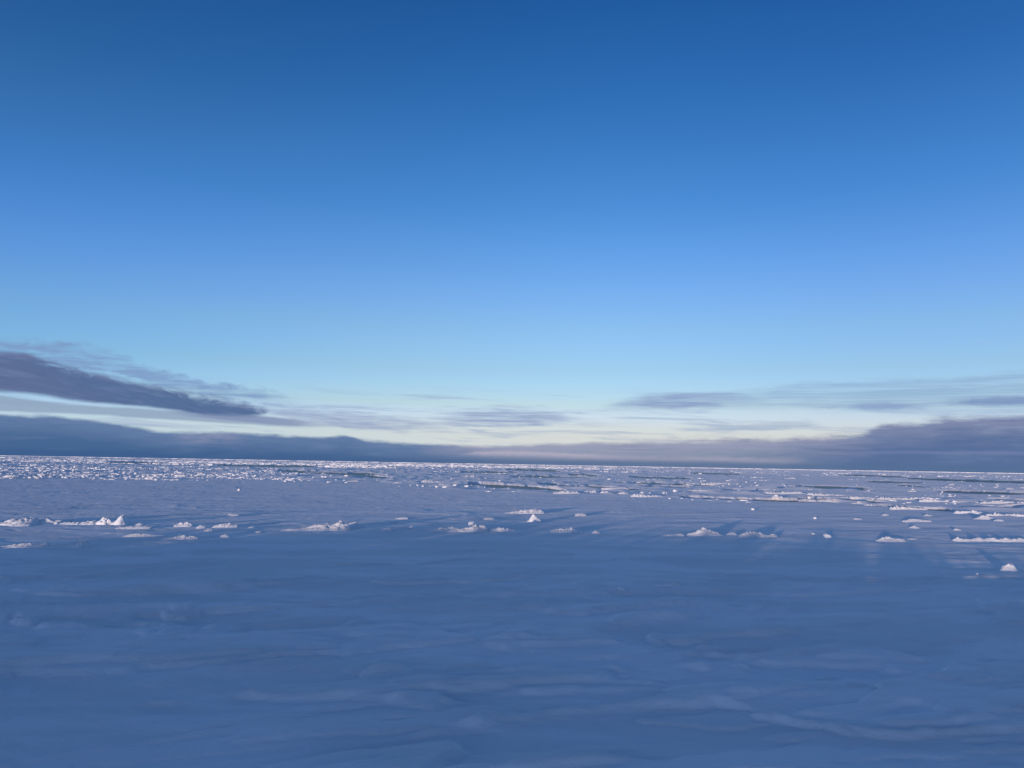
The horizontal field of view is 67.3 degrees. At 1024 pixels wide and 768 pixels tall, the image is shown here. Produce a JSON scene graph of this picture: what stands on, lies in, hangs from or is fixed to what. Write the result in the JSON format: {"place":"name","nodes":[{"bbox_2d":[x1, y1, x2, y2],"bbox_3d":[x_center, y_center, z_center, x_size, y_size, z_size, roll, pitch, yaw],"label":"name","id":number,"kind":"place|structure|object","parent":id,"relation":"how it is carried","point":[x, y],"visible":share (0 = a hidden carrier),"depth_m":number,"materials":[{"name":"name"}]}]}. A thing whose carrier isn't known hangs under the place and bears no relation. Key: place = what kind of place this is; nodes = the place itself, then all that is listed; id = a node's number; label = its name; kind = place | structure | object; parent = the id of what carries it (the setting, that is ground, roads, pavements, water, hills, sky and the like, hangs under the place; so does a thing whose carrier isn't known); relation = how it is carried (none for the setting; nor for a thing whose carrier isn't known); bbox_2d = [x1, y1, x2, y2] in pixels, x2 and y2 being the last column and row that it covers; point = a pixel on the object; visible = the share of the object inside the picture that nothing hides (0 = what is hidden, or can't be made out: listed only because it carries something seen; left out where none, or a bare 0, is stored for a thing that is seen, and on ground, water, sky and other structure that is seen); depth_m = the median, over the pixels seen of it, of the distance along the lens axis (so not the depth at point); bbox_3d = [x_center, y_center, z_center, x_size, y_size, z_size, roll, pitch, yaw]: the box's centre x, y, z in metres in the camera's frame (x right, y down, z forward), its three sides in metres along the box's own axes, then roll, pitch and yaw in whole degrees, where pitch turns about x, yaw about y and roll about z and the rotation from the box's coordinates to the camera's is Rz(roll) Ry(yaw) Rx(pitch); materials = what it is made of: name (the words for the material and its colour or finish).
{"place":"outdoors","nodes":[
{"label":"outdoors","id":0,"kind":"place"},
{"bbox_2d":[0,455,1023,767],"bbox_3d":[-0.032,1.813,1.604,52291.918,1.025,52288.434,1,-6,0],"label":"snow field","id":1,"kind":"structure","parent":0,"point":[794,643],"depth_m":8.19,"materials":[{"name":"white snow"}]},
{"bbox_2d":[0,517,39,525],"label":"snow ridge","id":2,"kind":"structure","parent":1,"relation":"on","point":[31,521],"depth_m":18.91,"materials":[{"name":"white snow"}]},
{"bbox_2d":[10,523,32,525],"bbox_3d":[-11.897,3.450,18.661,0.435,0.146,0.369,1,-6,0],"label":"snow drift","id":3,"kind":"object","parent":1,"relation":"on","point":[21,524],"visible":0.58,"depth_m":18.61,"materials":[{"name":"white snow"}]},
{"bbox_2d":[0,541,91,547],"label":"snow ridge","id":4,"kind":"structure","parent":1,"relation":"on","point":[83,544],"depth_m":14.43,"materials":[{"name":"white snow"}]},
{"bbox_2d":[37,517,65,523],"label":"snow ridge","id":5,"kind":"structure","parent":1,"relation":"on","point":[49,520],"depth_m":19.32,"materials":[{"name":"white snow"}]},
{"bbox_2d":[60,522,79,524],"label":"snow ridge","id":6,"kind":"structure","parent":1,"relation":"on","point":[71,523],"depth_m":19.23,"materials":[{"name":"white snow"}]},
{"bbox_2d":[78,520,96,524],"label":"snow ridge","id":7,"kind":"structure","parent":1,"relation":"on","point":[93,522],"depth_m":19.34,"materials":[{"name":"white snow"}]},
{"bbox_2d":[95,517,107,524],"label":"ice block","id":8,"kind":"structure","parent":1,"relation":"on","point":[103,521],"depth_m":19.39,"materials":[{"name":"white ice"}]},
{"bbox_2d":[109,515,127,524],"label":"ice block","id":9,"kind":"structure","parent":1,"relation":"on","point":[121,520],"depth_m":19.34,"materials":[{"name":"white ice"}]},
{"bbox_2d":[115,526,152,528],"bbox_3d":[-9.084,3.485,18.509,0.830,0.146,0.302,2,-6,-11],"label":"snow drift","id":10,"kind":"object","parent":1,"relation":"on","point":[139,527],"visible":0.57,"depth_m":18.45,"materials":[{"name":"white snow"}]},
{"bbox_2d":[123,533,165,536],"bbox_3d":[-7.980,3.323,16.740,0.837,0.145,0.370,1,-6,0],"label":"snow drift","id":11,"kind":"object","parent":1,"relation":"on","point":[140,535],"visible":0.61,"depth_m":16.68,"materials":[{"name":"white snow"}]},
{"bbox_2d":[147,535,200,539],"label":"snow ridge","id":12,"kind":"structure","parent":1,"relation":"on","point":[183,537],"depth_m":16.19,"materials":[{"name":"white snow"}]},
{"bbox_2d":[172,522,193,526],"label":"snow ridge","id":13,"kind":"structure","parent":1,"relation":"on","point":[185,524],"depth_m":19.25,"materials":[{"name":"white snow"}]},
{"bbox_2d":[212,523,239,527],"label":"snow ridge","id":14,"kind":"structure","parent":1,"relation":"on","point":[226,525],"depth_m":19.16,"materials":[{"name":"white snow"}]},
{"bbox_2d":[273,519,351,530],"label":"snow ridge","id":15,"kind":"structure","parent":1,"relation":"on","point":[340,525],"depth_m":18.80,"materials":[{"name":"white snow"}]},
{"bbox_2d":[303,471,334,472],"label":"pressure ridge","id":16,"kind":"structure","parent":1,"relation":"on","point":[317,472],"depth_m":113.82,"materials":[{"name":"white ice"}]},
{"bbox_2d":[351,524,365,527],"bbox_3d":[-3.955,3.712,19.922,0.405,0.166,0.478,1,-6,0],"label":"snow drift","id":17,"kind":"object","parent":1,"relation":"on","point":[357,526],"visible":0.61,"depth_m":19.84,"materials":[{"name":"white snow"}]},
{"bbox_2d":[379,527,393,530],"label":"snow ridge","id":18,"kind":"structure","parent":1,"relation":"on","point":[388,529],"depth_m":18.94,"materials":[{"name":"white snow"}]},
{"bbox_2d":[421,479,440,482],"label":"pressure ridge","id":19,"kind":"structure","parent":1,"relation":"on","point":[427,481],"depth_m":65.45,"materials":[{"name":"white ice"}]},
{"bbox_2d":[426,524,486,531],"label":"snow ridge","id":20,"kind":"structure","parent":1,"relation":"on","point":[477,528],"depth_m":19.11,"materials":[{"name":"white snow"}]},
{"bbox_2d":[488,527,514,530],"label":"snow ridge","id":21,"kind":"structure","parent":1,"relation":"on","point":[500,529],"depth_m":19.45,"materials":[{"name":"white snow"}]},
{"bbox_2d":[0,455,1023,503],"bbox_3d":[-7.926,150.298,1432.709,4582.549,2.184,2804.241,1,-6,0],"label":"ice rubble","id":22,"kind":"object","parent":1,"relation":"on","point":[335,463],"visible":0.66,"depth_m":268.47,"materials":[{"name":"white ice"}]},
{"bbox_2d":[505,509,543,513],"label":"snow ridge","id":23,"kind":"structure","parent":1,"relation":"on","point":[531,511],"depth_m":26.80,"materials":[{"name":"white snow"}]},
{"bbox_2d":[527,514,541,521],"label":"ice block","id":24,"kind":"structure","parent":1,"relation":"on","point":[533,518],"depth_m":22.89,"materials":[{"name":"white ice"}]},
{"bbox_2d":[551,527,580,532],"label":"snow ridge","id":25,"kind":"structure","parent":1,"relation":"on","point":[568,530],"depth_m":19.39,"materials":[{"name":"white snow"}]},
{"bbox_2d":[553,491,579,493],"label":"pressure ridge","id":26,"kind":"structure","parent":1,"relation":"on","point":[567,492],"depth_m":45.38,"materials":[{"name":"white ice"}]},
{"bbox_2d":[601,488,628,489],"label":"pressure ridge","id":27,"kind":"structure","parent":1,"relation":"on","point":[613,488],"depth_m":54.61,"materials":[{"name":"white ice"}]},
{"bbox_2d":[631,494,664,496],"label":"pressure ridge","id":28,"kind":"structure","parent":1,"relation":"on","point":[638,495],"depth_m":42.86,"materials":[{"name":"white ice"}]},
{"bbox_2d":[644,581,680,585],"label":"snow ridge","id":29,"kind":"structure","parent":1,"relation":"on","point":[674,583],"depth_m":10.59,"materials":[{"name":"white snow"}]},
{"bbox_2d":[661,533,684,536],"bbox_3d":[3.896,3.751,18.923,0.838,0.150,0.324,3,-6,-21],"label":"snow drift","id":30,"kind":"object","parent":1,"relation":"on","point":[678,535],"visible":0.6,"depth_m":18.91,"materials":[{"name":"white snow"}]},
{"bbox_2d":[684,527,722,535],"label":"snow ridge","id":31,"kind":"structure","parent":1,"relation":"on","point":[702,531],"depth_m":19.24,"materials":[{"name":"white snow"}]},
{"bbox_2d":[701,482,732,484],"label":"pressure ridge","id":32,"kind":"structure","parent":1,"relation":"on","point":[711,483],"depth_m":78.74,"materials":[{"name":"white ice"}]},
{"bbox_2d":[726,532,737,535],"bbox_3d":[5.585,3.851,19.565,0.302,0.154,0.370,1,-6,0],"label":"snow drift","id":33,"kind":"object","parent":1,"relation":"on","point":[731,534],"visible":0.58,"depth_m":19.49,"materials":[{"name":"white snow"}]},
{"bbox_2d":[739,531,777,536],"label":"snow ridge","id":34,"kind":"structure","parent":1,"relation":"on","point":[753,534],"depth_m":19.14,"materials":[{"name":"white snow"}]},
{"bbox_2d":[771,495,782,498],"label":"pressure ridge","id":35,"kind":"structure","parent":1,"relation":"on","point":[775,497],"depth_m":44.03,"materials":[{"name":"white ice"}]},
{"bbox_2d":[763,491,805,493],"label":"pressure ridge","id":36,"kind":"structure","parent":1,"relation":"on","point":[767,492],"depth_m":51.27,"materials":[{"name":"white ice"}]},
{"bbox_2d":[807,493,850,495],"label":"pressure ridge","id":37,"kind":"structure","parent":1,"relation":"on","point":[815,494],"depth_m":49.96,"materials":[{"name":"white ice"}]},
{"bbox_2d":[849,496,869,498],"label":"pressure ridge","id":38,"kind":"structure","parent":1,"relation":"on","point":[851,497],"depth_m":46.54,"materials":[{"name":"white ice"}]},
{"bbox_2d":[876,536,906,541],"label":"snow ridge","id":39,"kind":"structure","parent":1,"relation":"on","point":[886,539],"depth_m":18.57,"materials":[{"name":"white snow"}]},
{"bbox_2d":[876,497,913,499],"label":"pressure ridge","id":40,"kind":"structure","parent":1,"relation":"on","point":[883,498],"depth_m":45.51,"materials":[{"name":"white ice"}]},
{"bbox_2d":[889,506,927,509],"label":"pressure ridge","id":41,"kind":"structure","parent":1,"relation":"on","point":[898,508],"depth_m":34.01,"materials":[{"name":"white ice"}]},
{"bbox_2d":[901,519,931,521],"bbox_3d":[13.600,4.623,25.919,1.150,0.173,0.461,2,-6,-13],"label":"snow drift","id":42,"kind":"object","parent":1,"relation":"on","point":[914,520],"visible":0.66,"depth_m":25.79,"materials":[{"name":"white snow"}]},
{"bbox_2d":[918,498,964,501],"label":"pressure ridge","id":43,"kind":"structure","parent":1,"relation":"on","point":[929,500],"depth_m":43.13,"materials":[{"name":"white ice"}]},
{"bbox_2d":[951,537,984,540],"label":"snow ridge","id":44,"kind":"structure","parent":1,"relation":"on","point":[973,539],"depth_m":19.07,"materials":[{"name":"white snow"}]},
{"bbox_2d":[954,510,984,513],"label":"pressure ridge","id":45,"kind":"structure","parent":1,"relation":"on","point":[970,512],"depth_m":31.78,"materials":[{"name":"white ice"}]},
{"bbox_2d":[974,515,995,519],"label":"snow ridge","id":46,"kind":"structure","parent":1,"relation":"on","point":[982,517],"depth_m":27.87,"materials":[{"name":"white snow"}]},
{"bbox_2d":[984,538,997,540],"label":"snow ridge","id":47,"kind":"structure","parent":1,"relation":"on","point":[990,539],"depth_m":19.18,"materials":[{"name":"white snow"}]},
{"bbox_2d":[980,501,1014,503],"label":"pressure ridge","id":48,"kind":"structure","parent":1,"relation":"on","point":[997,502],"depth_m":42.21,"materials":[{"name":"white ice"}]},
{"bbox_2d":[985,512,1023,516],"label":"pressure ridge","id":49,"kind":"structure","parent":1,"relation":"on","point":[1013,514],"depth_m":30.24,"materials":[{"name":"white ice"}]},
{"bbox_2d":[999,564,1017,571],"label":"ice block","id":50,"kind":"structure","parent":1,"relation":"on","point":[1008,568],"depth_m":13.27,"materials":[{"name":"white ice"}]},
{"bbox_2d":[997,538,1023,541],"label":"snow ridge","id":51,"kind":"structure","parent":1,"relation":"on","point":[1010,540],"depth_m":19.13,"materials":[{"name":"white snow"}]},
{"bbox_2d":[0,0,1023,472],"label":"sky","id":52,"kind":"structure","parent":0,"point":[760,234],"materials":[{"name":"blue"}]},
{"bbox_2d":[107,462,1023,510],"bbox_3d":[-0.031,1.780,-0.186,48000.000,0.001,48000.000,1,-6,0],"label":"sea water","id":53,"kind":"structure","parent":0,"point":[539,488],"depth_m":114.35,"materials":[{"name":"blue liquid"}]}
]}

